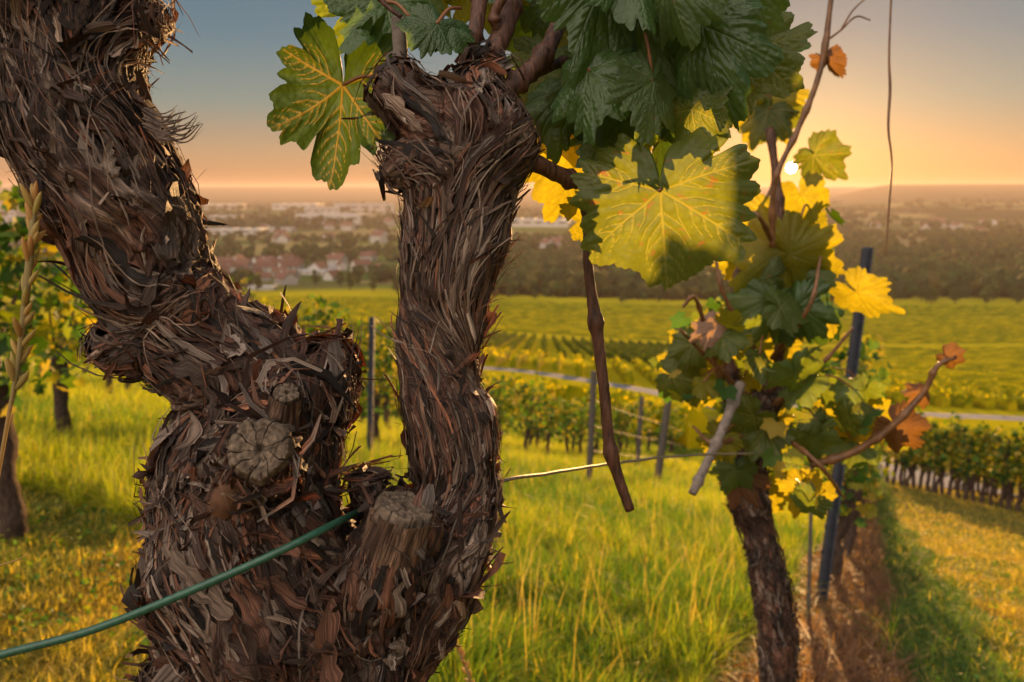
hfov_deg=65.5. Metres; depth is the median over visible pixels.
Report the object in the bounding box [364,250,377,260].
house
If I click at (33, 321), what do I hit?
grapevine
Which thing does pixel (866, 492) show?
grapevine
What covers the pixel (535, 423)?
grapevine
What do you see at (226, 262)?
house
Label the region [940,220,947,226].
house
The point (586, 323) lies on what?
vine row
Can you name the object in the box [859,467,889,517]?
grapevine
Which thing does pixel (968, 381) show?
vine row
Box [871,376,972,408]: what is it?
vine row
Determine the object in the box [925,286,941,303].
tree
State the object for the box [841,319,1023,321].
vine row
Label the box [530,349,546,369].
vine row
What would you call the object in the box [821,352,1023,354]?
vine row
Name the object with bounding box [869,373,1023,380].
vine row
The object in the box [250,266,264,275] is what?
house
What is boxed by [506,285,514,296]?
tree
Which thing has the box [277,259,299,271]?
house
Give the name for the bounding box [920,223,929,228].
house
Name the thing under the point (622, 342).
vine row
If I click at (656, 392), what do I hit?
road
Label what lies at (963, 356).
vine row
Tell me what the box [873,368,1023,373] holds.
vine row
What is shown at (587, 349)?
vine row
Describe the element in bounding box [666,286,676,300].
tree
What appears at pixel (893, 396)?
vine row
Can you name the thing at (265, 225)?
house
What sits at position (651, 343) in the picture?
vine row
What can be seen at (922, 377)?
vine row
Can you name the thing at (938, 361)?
vine row
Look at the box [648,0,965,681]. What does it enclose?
grapevine
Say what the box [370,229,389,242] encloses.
house
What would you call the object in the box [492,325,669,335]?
vine row
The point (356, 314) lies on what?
vine row
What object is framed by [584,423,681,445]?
trellis wire
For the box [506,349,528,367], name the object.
vine row
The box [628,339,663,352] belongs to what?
vine row
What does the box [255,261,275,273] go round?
house
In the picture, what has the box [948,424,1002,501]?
grapevine
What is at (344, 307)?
vine row
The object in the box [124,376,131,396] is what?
grapevine
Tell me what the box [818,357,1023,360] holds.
vine row
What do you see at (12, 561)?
grass stem
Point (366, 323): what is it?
vine row
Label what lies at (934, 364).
vine row
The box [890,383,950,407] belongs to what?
vine row
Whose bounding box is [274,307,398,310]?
vine row
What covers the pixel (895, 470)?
grapevine
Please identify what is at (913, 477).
grapevine
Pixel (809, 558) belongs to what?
vineyard post
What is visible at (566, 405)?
grapevine
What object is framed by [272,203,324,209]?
warehouse
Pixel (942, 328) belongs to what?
vine row
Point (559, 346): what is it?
vine row
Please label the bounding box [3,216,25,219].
warehouse
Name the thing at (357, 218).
warehouse
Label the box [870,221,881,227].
house
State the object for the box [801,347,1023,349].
vine row
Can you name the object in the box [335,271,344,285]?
tree
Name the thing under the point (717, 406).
vine row
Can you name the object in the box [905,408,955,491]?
grapevine
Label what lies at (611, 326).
vine row
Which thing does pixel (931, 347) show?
vine row
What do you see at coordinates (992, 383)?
vine row
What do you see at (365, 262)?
house
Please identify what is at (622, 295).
tree
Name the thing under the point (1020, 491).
grapevine
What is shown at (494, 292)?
tree
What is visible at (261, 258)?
house
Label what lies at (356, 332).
vine row
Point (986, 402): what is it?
vine row
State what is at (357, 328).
vine row
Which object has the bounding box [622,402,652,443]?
grapevine
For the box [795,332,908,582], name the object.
grapevine
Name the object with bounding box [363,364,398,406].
vine row
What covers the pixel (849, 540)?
grapevine
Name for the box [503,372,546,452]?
grapevine
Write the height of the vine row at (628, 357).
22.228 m
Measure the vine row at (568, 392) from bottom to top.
7.599 m
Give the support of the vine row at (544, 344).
on the ground at (866, 198)
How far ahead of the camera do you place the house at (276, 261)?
803.35 m
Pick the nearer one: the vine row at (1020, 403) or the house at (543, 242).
the vine row at (1020, 403)
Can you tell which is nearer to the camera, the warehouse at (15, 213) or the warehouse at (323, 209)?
the warehouse at (15, 213)
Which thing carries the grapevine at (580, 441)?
on the ground at (866, 198)
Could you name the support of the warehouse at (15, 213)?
on the ground at (866, 198)
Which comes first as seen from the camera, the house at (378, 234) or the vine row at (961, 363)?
the vine row at (961, 363)
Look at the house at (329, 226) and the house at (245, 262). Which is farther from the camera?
the house at (329, 226)
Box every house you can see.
[216,256,232,259]
[217,259,236,266]
[220,265,230,273]
[227,264,236,271]
[229,259,253,268]
[230,254,246,258]
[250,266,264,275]
[251,255,269,263]
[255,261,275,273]
[256,256,275,261]
[259,272,271,280]
[260,223,270,227]
[270,258,281,266]
[271,233,280,241]
[272,266,286,275]
[273,270,298,284]
[274,229,286,234]
[276,233,291,242]
[276,253,293,258]
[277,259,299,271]
[281,256,304,269]
[284,270,300,279]
[308,261,327,269]
[322,232,335,241]
[322,269,341,280]
[324,223,334,229]
[327,253,348,265]
[336,260,346,269]
[340,222,355,229]
[350,259,371,271]
[360,252,372,260]
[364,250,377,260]
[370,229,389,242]
[382,218,394,226]
[539,238,555,248]
[550,237,566,245]
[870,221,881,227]
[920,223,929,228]
[929,217,945,220]
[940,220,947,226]
[949,221,962,228]
[992,219,999,224]
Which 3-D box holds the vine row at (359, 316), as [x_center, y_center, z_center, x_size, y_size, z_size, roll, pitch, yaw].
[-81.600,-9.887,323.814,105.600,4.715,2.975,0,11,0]
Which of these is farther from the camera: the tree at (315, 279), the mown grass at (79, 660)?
the tree at (315, 279)
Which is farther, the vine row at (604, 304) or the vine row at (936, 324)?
the vine row at (604, 304)
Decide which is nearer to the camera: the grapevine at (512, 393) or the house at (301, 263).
the grapevine at (512, 393)
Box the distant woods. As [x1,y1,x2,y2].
[0,194,1023,230]
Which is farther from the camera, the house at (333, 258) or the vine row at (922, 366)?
the house at (333, 258)
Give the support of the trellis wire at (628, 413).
attached to the vineyard post at (663, 437)
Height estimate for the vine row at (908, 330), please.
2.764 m
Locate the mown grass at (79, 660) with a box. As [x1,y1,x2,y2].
[0,470,1023,681]
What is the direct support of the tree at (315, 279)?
on the ground at (866, 198)
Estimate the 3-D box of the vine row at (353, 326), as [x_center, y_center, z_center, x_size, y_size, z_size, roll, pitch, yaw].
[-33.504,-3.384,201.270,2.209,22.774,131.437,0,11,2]
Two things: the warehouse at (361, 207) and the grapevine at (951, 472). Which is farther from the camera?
the warehouse at (361, 207)
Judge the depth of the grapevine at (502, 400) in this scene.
13.13 m
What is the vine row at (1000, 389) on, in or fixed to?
on the ground at (866, 198)
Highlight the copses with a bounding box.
[0,217,400,285]
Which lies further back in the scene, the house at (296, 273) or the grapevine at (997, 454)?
the house at (296, 273)
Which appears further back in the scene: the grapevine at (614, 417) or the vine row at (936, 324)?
the vine row at (936, 324)
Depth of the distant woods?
2422.39 m
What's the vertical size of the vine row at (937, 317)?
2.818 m
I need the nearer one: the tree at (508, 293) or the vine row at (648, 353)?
the vine row at (648, 353)
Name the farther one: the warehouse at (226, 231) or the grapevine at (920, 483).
the warehouse at (226, 231)
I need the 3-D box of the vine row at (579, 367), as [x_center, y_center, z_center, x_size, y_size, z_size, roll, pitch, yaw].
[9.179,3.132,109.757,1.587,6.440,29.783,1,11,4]
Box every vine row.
[6,318,77,362]
[74,323,94,366]
[249,297,396,299]
[252,299,396,301]
[259,300,396,303]
[262,303,396,305]
[266,303,397,306]
[267,305,399,308]
[271,306,398,309]
[272,307,398,311]
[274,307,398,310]
[275,308,398,312]
[279,310,396,314]
[287,311,396,315]
[288,312,395,317]
[298,314,393,317]
[298,316,389,322]
[299,309,398,313]
[299,311,393,314]
[299,315,395,320]
[299,322,395,326]
[300,322,395,327]
[300,324,395,329]
[310,316,395,321]
[320,325,395,330]
[330,315,395,318]
[341,327,394,332]
[354,329,394,334]
[361,341,387,350]
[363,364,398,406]
[480,346,496,359]
[481,331,507,345]
[482,371,493,392]
[487,332,517,347]
[489,304,704,311]
[489,308,690,315]
[489,327,668,339]
[489,347,511,365]
[491,300,705,306]
[491,311,689,317]
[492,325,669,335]
[492,326,669,337]
[493,324,669,334]
[494,301,707,307]
[495,322,668,331]
[496,319,688,327]
[496,320,687,328]
[496,321,670,330]
[496,376,527,421]
[497,312,669,319]
[498,316,671,323]
[499,315,671,321]
[502,332,526,351]
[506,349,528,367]
[522,333,536,354]
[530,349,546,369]
[540,334,548,356]
[545,379,586,429]
[551,335,566,357]
[551,352,563,372]
[560,335,585,359]
[571,336,593,356]
[572,354,585,376]
[580,337,621,360]
[583,384,649,439]
[590,337,641,363]
[591,356,608,375]
[605,340,653,363]
[609,338,658,356]
[610,357,634,384]
[617,388,708,448]
[618,339,661,354]
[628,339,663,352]
[631,358,662,385]
[637,340,666,349]
[647,341,667,348]
[656,341,668,347]
[713,399,794,419]
[715,311,1023,312]
[722,306,1021,307]
[801,347,1023,347]
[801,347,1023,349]
[801,350,1023,351]
[803,335,1023,337]
[803,339,1023,342]
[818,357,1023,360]
[818,358,1023,362]
[820,353,1023,355]
[820,355,1023,356]
[820,359,1023,364]
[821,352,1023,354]
[822,351,1023,352]
[828,361,1023,365]
[829,360,1023,364]
[830,359,1023,362]
[832,357,1023,359]
[833,305,1023,306]
[840,316,1023,318]
[840,318,1023,319]
[840,321,1023,323]
[840,329,1023,331]
[840,330,1023,333]
[840,332,1023,334]
[840,333,1023,336]
[841,309,1023,310]
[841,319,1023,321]
[841,320,1023,322]
[841,322,1023,324]
[841,323,1023,326]
[841,326,1023,328]
[841,327,1023,329]
[841,365,1023,369]
[841,372,1023,379]
[842,324,1023,327]
[842,364,1023,368]
[842,365,1023,371]
[842,366,1023,372]
[842,367,1012,374]
[843,314,1023,315]
[844,313,1023,314]
[844,368,1023,376]
[867,371,1023,377]
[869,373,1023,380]
[869,375,1023,381]
[871,363,1023,366]
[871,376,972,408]
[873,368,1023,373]
[873,376,994,409]
[881,364,1023,367]
[884,388,905,403]
[885,386,920,405]
[889,377,1023,383]
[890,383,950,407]
[893,377,1016,410]
[911,378,1023,410]
[926,379,1023,396]
[942,380,1023,394]
[959,380,1023,392]
[975,380,1023,389]
[990,380,1023,388]
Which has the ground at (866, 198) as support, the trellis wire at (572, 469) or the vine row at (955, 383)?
the vine row at (955, 383)
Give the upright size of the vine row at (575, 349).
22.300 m
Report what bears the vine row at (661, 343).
on the ground at (866, 198)
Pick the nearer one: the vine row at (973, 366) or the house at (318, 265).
the vine row at (973, 366)
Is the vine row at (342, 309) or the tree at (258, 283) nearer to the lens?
the vine row at (342, 309)
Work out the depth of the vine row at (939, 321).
390.66 m
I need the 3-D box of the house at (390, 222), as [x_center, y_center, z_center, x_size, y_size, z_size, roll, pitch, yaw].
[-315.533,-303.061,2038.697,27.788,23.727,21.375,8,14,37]
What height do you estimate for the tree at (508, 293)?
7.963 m
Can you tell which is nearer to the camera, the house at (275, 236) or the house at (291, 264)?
the house at (291, 264)
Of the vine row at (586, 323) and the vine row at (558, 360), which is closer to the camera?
the vine row at (558, 360)
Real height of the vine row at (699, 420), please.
6.768 m
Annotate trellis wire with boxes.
[0,508,361,658]
[502,452,754,482]
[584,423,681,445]
[586,397,680,430]
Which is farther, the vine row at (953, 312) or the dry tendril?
the vine row at (953, 312)
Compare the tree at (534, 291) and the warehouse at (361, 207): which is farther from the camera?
the warehouse at (361, 207)
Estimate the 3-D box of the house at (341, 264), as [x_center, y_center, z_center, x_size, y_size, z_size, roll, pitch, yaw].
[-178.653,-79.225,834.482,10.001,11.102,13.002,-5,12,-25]
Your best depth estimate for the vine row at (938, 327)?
359.67 m
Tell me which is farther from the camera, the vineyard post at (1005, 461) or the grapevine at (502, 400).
the vineyard post at (1005, 461)
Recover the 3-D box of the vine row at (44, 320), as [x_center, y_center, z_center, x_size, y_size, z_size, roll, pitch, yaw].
[-15.885,0.378,38.540,1.600,7.568,24.946,0,11,1]
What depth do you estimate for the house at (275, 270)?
762.64 m
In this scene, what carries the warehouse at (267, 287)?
on the ground at (866, 198)
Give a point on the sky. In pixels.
(957, 109)
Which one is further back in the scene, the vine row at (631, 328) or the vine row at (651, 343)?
the vine row at (631, 328)
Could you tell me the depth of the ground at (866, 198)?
541.66 m
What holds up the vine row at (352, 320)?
on the ground at (866, 198)
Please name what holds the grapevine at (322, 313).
on the ground at (866, 198)
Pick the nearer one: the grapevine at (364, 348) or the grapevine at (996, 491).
the grapevine at (364, 348)
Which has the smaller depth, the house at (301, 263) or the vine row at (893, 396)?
the vine row at (893, 396)
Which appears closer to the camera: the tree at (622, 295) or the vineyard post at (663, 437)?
the vineyard post at (663, 437)
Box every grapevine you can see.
[0,0,817,681]
[0,181,126,543]
[0,236,97,440]
[0,250,50,393]
[56,300,113,394]
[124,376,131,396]
[143,272,267,392]
[286,294,351,336]
[354,318,399,443]
[359,337,378,423]
[359,341,398,430]
[381,351,398,405]
[481,371,524,440]
[485,372,525,446]
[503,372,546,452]
[506,383,551,447]
[522,383,560,446]
[532,392,563,454]
[554,397,595,452]
[554,398,579,457]
[563,402,600,455]
[564,391,589,447]
[584,403,602,456]
[586,399,616,452]
[596,410,617,445]
[612,400,635,451]
[612,407,628,453]
[616,404,636,448]
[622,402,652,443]
[632,392,663,452]
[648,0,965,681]
[667,407,685,453]
[667,407,689,451]
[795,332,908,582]
[801,359,893,558]
[827,466,887,499]
[842,393,888,544]
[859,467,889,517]
[862,463,881,504]
[867,465,882,496]
[881,450,904,482]
[883,447,915,483]
[884,448,923,485]
[896,432,927,486]
[899,430,941,489]
[900,428,935,487]
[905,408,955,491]
[913,417,966,493]
[921,428,963,494]
[928,426,979,496]
[935,411,989,498]
[945,436,976,491]
[946,446,964,489]
[947,425,993,499]
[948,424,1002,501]
[958,428,1014,502]
[965,439,992,494]
[968,420,1019,505]
[978,430,1023,507]
[978,452,997,496]
[984,425,1023,509]
[990,448,1017,498]
[994,439,1023,511]
[997,455,1023,501]
[1003,422,1023,483]
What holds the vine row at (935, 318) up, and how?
on the ground at (866, 198)
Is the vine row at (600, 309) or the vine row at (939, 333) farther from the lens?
the vine row at (600, 309)
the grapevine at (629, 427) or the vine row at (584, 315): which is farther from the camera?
the vine row at (584, 315)
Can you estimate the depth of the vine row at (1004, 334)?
329.59 m
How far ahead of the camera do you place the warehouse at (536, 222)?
1970.32 m
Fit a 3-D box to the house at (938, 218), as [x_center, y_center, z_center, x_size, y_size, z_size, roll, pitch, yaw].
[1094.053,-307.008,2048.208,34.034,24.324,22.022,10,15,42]
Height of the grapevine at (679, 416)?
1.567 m
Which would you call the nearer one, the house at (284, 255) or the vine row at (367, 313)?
the vine row at (367, 313)
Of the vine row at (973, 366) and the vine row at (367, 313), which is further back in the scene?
the vine row at (367, 313)
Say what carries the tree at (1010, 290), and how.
on the ground at (866, 198)
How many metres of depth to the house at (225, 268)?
665.09 m
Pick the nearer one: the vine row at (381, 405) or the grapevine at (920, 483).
the grapevine at (920, 483)
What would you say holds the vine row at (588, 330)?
on the ground at (866, 198)
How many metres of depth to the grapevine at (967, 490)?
22.33 m
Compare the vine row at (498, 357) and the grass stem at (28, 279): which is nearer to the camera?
the grass stem at (28, 279)
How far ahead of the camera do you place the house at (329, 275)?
699.27 m
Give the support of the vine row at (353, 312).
on the ground at (866, 198)
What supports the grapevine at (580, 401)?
on the ground at (866, 198)
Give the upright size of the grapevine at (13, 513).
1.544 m
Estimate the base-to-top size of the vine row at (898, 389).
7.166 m
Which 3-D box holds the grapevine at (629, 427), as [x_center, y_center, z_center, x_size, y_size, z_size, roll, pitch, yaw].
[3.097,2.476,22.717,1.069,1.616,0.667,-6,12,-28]
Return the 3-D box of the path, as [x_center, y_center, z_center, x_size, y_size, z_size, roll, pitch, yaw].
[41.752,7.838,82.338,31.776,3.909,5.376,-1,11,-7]
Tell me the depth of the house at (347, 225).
1865.59 m
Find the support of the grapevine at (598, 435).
on the ground at (866, 198)
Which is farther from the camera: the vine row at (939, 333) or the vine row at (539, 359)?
the vine row at (939, 333)
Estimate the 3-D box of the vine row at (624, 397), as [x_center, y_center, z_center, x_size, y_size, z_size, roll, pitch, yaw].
[4.675,3.325,41.327,1.730,7.044,25.049,0,11,1]
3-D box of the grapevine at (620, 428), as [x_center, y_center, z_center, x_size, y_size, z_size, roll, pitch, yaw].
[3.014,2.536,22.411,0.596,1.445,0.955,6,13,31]
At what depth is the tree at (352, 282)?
558.03 m
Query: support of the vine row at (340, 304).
on the ground at (866, 198)
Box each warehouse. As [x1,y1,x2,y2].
[0,210,25,215]
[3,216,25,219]
[204,204,246,209]
[209,215,242,220]
[211,228,268,235]
[248,285,276,289]
[268,227,296,231]
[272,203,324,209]
[296,213,372,224]
[298,269,327,274]
[305,207,339,212]
[334,203,393,211]
[512,218,570,226]
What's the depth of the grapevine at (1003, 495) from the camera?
21.25 m
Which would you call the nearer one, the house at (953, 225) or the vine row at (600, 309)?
the vine row at (600, 309)
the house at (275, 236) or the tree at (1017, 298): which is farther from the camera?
the house at (275, 236)
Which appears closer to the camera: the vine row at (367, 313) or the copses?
the vine row at (367, 313)
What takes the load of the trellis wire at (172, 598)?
attached to the grapevine at (574, 110)
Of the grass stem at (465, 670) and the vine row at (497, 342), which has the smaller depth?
the grass stem at (465, 670)
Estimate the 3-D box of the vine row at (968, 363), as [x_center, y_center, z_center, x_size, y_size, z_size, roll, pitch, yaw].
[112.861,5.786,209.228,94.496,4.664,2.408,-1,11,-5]
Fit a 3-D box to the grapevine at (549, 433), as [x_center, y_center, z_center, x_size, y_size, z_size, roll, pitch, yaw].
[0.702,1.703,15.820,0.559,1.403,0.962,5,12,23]
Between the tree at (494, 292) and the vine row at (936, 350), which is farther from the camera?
the tree at (494, 292)
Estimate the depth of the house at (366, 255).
950.10 m
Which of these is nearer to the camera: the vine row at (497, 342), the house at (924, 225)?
the vine row at (497, 342)
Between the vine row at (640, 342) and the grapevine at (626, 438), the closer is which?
the grapevine at (626, 438)
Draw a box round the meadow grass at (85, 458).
[1,352,952,681]
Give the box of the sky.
[0,0,1023,186]
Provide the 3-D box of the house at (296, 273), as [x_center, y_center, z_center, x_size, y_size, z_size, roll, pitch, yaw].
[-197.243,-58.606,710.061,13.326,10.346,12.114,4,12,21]
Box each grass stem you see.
[0,181,45,473]
[0,554,28,565]
[454,639,474,681]
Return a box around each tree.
[248,272,262,291]
[310,269,321,284]
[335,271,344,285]
[344,272,355,289]
[354,274,361,285]
[368,276,377,291]
[391,277,398,292]
[491,288,498,297]
[505,287,510,297]
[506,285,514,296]
[530,288,539,299]
[595,281,601,293]
[618,292,625,301]
[651,285,664,301]
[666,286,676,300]
[685,285,695,296]
[888,284,900,297]
[889,289,897,299]
[915,285,926,300]
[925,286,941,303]
[947,286,961,303]
[983,292,991,303]
[989,287,999,300]
[1007,285,1019,300]
[1013,289,1023,304]
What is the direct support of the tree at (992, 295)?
on the ground at (866, 198)
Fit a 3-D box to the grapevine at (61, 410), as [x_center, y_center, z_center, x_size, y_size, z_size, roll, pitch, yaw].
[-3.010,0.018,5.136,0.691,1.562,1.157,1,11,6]
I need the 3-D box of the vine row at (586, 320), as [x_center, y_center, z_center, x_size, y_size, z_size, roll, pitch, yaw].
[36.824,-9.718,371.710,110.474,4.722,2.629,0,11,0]
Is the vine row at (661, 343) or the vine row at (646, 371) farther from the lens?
the vine row at (661, 343)
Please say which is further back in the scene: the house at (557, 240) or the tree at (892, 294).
the house at (557, 240)
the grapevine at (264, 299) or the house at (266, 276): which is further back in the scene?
the house at (266, 276)
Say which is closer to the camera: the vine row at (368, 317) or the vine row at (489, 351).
the vine row at (489, 351)
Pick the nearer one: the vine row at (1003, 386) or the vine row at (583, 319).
the vine row at (1003, 386)
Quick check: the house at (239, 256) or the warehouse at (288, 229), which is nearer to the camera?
the house at (239, 256)
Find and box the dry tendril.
[885,0,892,255]
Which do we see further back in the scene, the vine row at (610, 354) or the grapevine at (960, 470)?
the vine row at (610, 354)
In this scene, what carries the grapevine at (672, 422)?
on the ground at (866, 198)
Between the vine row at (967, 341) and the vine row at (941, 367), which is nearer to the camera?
the vine row at (941, 367)
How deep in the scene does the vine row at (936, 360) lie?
224.22 m
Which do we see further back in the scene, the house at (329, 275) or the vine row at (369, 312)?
the house at (329, 275)
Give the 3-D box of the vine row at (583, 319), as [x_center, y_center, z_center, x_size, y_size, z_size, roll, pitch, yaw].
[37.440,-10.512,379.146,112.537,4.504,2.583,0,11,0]
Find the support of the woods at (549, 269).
on the ground at (866, 198)
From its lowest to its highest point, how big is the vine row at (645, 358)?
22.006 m
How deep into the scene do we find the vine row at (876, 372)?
157.06 m
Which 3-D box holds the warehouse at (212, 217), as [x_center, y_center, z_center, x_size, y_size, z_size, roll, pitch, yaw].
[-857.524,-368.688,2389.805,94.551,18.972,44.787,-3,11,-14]
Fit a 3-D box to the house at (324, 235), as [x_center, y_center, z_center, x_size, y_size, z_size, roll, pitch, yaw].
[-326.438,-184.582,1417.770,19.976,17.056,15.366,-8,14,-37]
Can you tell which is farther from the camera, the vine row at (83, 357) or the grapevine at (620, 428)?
the vine row at (83, 357)
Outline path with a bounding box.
[792,404,1023,420]
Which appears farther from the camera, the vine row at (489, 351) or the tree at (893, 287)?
the tree at (893, 287)
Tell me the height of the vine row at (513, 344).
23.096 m
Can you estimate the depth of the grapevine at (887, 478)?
25.89 m
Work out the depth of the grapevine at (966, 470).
22.65 m
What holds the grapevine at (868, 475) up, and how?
on the ground at (866, 198)
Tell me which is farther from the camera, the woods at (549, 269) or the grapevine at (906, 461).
the woods at (549, 269)
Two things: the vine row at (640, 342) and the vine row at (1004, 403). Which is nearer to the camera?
the vine row at (1004, 403)
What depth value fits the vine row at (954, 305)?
490.30 m
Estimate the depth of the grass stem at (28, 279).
0.36 m
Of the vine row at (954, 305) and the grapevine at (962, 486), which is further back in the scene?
the vine row at (954, 305)
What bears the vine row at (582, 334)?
on the ground at (866, 198)
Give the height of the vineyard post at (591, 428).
1.477 m
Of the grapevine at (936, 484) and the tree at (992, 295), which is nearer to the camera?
the grapevine at (936, 484)
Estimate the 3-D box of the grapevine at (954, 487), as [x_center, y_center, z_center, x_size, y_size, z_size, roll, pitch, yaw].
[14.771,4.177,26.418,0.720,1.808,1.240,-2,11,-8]
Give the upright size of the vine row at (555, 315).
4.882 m
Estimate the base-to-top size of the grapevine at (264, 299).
1.601 m
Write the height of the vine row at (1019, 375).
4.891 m
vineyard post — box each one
[586,371,596,481]
[635,396,643,464]
[654,400,671,480]
[806,466,812,620]
[902,465,906,486]
[931,431,939,492]
[963,435,972,499]
[1000,440,1010,495]
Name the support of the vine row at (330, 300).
on the ground at (866, 198)
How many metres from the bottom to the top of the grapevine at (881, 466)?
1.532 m
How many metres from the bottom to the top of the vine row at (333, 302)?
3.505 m
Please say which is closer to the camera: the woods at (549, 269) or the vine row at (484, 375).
the vine row at (484, 375)
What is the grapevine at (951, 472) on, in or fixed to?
on the ground at (866, 198)
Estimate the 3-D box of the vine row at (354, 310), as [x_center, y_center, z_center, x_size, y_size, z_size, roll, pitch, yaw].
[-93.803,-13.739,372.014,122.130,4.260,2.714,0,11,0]
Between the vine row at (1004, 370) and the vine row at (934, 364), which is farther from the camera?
the vine row at (934, 364)
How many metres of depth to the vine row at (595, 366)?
110.75 m
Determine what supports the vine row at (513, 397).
on the ground at (866, 198)
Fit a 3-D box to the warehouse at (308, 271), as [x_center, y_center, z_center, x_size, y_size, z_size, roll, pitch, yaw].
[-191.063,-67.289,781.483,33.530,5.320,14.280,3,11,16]
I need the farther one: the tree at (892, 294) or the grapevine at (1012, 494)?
the tree at (892, 294)
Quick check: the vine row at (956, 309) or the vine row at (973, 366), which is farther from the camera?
the vine row at (956, 309)
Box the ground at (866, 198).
[0,184,1023,681]
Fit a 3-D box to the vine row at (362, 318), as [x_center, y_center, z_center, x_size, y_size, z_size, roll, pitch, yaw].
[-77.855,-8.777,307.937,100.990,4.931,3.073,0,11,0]
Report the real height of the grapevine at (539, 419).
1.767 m
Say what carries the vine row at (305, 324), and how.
on the ground at (866, 198)
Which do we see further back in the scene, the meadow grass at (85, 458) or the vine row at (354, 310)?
the vine row at (354, 310)
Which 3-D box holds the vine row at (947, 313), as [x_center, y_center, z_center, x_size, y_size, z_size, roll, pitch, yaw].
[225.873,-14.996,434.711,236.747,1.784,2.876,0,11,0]
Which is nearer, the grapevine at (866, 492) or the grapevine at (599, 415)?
the grapevine at (866, 492)
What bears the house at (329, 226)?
on the ground at (866, 198)
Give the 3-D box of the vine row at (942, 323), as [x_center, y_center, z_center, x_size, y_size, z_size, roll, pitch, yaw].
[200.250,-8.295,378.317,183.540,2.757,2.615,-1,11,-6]
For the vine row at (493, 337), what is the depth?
201.00 m
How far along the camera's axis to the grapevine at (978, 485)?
25.53 m
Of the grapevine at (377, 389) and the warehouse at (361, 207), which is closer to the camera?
the grapevine at (377, 389)
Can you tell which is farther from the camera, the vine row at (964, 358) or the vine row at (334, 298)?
the vine row at (334, 298)
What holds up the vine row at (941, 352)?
on the ground at (866, 198)
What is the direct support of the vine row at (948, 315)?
on the ground at (866, 198)
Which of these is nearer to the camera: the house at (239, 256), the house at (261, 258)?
the house at (261, 258)
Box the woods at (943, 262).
[714,227,1023,298]
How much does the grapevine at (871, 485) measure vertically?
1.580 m
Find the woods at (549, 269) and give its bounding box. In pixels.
[494,231,730,299]
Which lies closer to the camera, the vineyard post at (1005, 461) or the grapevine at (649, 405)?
the vineyard post at (1005, 461)
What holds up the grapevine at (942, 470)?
on the ground at (866, 198)
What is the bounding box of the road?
[384,360,1017,496]
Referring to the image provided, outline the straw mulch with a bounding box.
[673,478,968,681]
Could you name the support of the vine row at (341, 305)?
on the ground at (866, 198)
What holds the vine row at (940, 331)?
on the ground at (866, 198)
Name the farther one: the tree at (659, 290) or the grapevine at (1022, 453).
the tree at (659, 290)
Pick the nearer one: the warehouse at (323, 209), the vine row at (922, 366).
the vine row at (922, 366)
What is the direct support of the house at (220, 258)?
on the ground at (866, 198)
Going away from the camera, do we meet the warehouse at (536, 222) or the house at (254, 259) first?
the house at (254, 259)
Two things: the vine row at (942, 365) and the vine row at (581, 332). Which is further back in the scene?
the vine row at (581, 332)
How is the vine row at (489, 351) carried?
on the ground at (866, 198)
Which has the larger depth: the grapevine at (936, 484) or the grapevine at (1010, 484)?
the grapevine at (936, 484)
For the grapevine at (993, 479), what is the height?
2.323 m
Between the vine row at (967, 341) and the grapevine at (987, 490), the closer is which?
the grapevine at (987, 490)
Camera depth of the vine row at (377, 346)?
100.62 m
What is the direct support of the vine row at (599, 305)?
on the ground at (866, 198)
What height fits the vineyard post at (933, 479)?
2.071 m
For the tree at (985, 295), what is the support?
on the ground at (866, 198)
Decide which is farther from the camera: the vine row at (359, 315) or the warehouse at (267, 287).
the warehouse at (267, 287)
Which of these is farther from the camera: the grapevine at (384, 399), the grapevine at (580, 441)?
the grapevine at (580, 441)
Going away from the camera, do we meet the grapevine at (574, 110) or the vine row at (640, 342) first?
the grapevine at (574, 110)
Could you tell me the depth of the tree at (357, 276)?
614.74 m
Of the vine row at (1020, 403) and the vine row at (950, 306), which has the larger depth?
the vine row at (950, 306)
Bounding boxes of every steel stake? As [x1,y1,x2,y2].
[367,317,374,456]
[815,247,873,603]
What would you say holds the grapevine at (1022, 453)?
on the ground at (866, 198)
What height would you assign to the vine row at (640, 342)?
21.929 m
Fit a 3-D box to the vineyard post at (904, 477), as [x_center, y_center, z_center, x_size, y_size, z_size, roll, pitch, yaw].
[12.405,3.731,25.036,0.113,2.071,0.085,0,11,0]
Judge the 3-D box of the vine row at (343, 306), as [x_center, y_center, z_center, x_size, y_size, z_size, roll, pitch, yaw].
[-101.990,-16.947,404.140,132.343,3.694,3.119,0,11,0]
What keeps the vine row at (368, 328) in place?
on the ground at (866, 198)
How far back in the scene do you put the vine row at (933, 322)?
384.03 m
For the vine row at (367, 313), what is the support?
on the ground at (866, 198)
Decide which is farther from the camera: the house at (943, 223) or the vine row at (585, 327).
the house at (943, 223)
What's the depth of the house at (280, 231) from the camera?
1508.50 m
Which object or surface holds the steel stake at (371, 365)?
on the ground at (866, 198)
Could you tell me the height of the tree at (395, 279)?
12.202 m
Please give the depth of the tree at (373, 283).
546.15 m
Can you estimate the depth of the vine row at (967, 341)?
305.27 m
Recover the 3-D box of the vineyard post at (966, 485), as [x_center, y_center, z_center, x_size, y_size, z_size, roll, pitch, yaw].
[12.913,3.674,22.533,0.113,2.071,0.085,0,11,0]
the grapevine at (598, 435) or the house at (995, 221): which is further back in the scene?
the house at (995, 221)
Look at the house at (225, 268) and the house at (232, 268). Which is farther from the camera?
the house at (232, 268)
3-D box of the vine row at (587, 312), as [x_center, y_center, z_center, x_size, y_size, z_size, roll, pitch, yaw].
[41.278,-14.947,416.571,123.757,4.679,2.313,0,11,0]
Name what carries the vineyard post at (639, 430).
on the ground at (866, 198)

